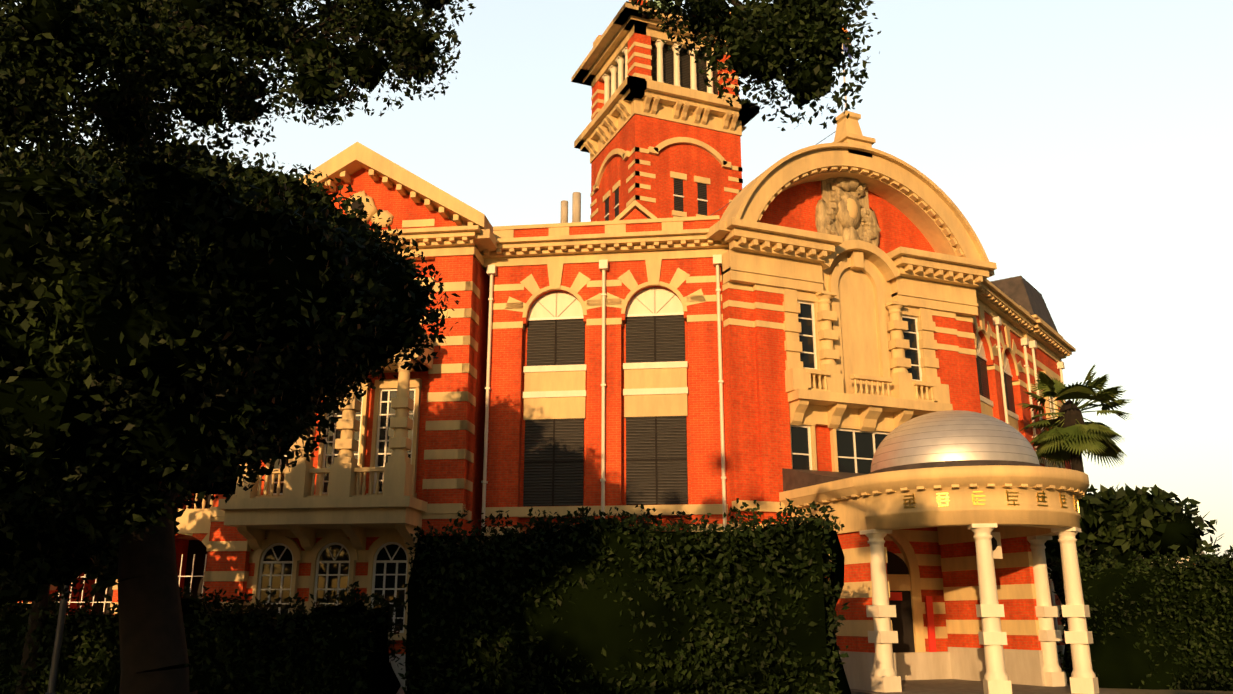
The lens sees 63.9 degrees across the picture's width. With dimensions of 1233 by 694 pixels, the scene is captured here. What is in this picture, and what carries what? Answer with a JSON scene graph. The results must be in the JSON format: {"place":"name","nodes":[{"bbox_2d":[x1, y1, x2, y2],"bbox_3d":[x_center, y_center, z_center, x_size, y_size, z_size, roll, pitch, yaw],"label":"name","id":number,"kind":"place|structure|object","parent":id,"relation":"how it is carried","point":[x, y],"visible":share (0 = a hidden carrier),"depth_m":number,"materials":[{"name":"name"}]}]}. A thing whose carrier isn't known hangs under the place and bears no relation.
{"place":"outdoors","nodes":[
{"label":"outdoors","id":0,"kind":"place"},
{"bbox_2d":[17,0,1119,693],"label":"building","id":1,"kind":"structure","parent":0,"point":[841,324],"depth_m":31.46,"materials":[{"name":"brick"}]},
{"bbox_2d":[2,0,1232,557],"label":"sky","id":2,"kind":"structure","parent":0,"point":[1086,146],"materials":[{"name":"white"}]},
{"bbox_2d":[396,670,1232,693],"bbox_3d":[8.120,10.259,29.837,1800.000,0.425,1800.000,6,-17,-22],"label":"ground","id":3,"kind":"structure","parent":0,"point":[1121,691],"depth_m":26.88,"materials":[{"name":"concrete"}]},
{"bbox_2d":[45,585,68,693],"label":"pole","id":4,"kind":"object","parent":3,"relation":"on","point":[57,649],"visible":0.19,"depth_m":19.88,"materials":[{"name":"grey metal"}]},
{"bbox_2d":[15,504,185,693],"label":"tree","id":5,"kind":"object","parent":3,"relation":"on","point":[108,577],"visible":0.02,"depth_m":21.96,"materials":[{"name":"green plant"}]},
{"bbox_2d":[0,581,405,693],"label":"hedge","id":6,"kind":"object","parent":3,"relation":"on","point":[344,646],"visible":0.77,"depth_m":21.27,"materials":[{"name":"green plant"}]},
{"bbox_2d":[0,121,459,693],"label":"tree","id":7,"kind":"object","parent":3,"relation":"on","point":[186,325],"visible":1,"depth_m":11.75,"materials":[{"name":"green plant"}]},
{"bbox_2d":[0,0,880,176],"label":"tree","id":8,"kind":"object","parent":3,"relation":"on","point":[145,53],"visible":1,"depth_m":9.35,"materials":[{"name":"green plant"}]},
{"bbox_2d":[398,498,850,693],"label":"hedge","id":9,"kind":"object","parent":3,"relation":"on","point":[591,604],"visible":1,"depth_m":19.46,"materials":[{"name":"green plant"}]},
{"bbox_2d":[1012,365,1133,542],"bbox_3d":[17.057,6.051,35.887,4.301,11.161,4.284,6,-17,-22],"label":"palm","id":10,"kind":"object","parent":3,"relation":"on","point":[1072,435],"visible":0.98,"depth_m":36.41,"materials":[{"name":"green plant"}]},
{"bbox_2d":[1044,483,1224,582],"bbox_3d":[16.499,7.663,32.618,5.656,6.298,5.666,-3,-15,9],"label":"tree","id":11,"kind":"object","parent":3,"relation":"on","point":[1121,524],"visible":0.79,"depth_m":31.55,"materials":[{"name":"green plant"}]},
{"bbox_2d":[1049,545,1232,691],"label":"hedge","id":12,"kind":"object","parent":3,"relation":"on","point":[1168,626],"visible":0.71,"depth_m":28.01,"materials":[{"name":"green plant"}]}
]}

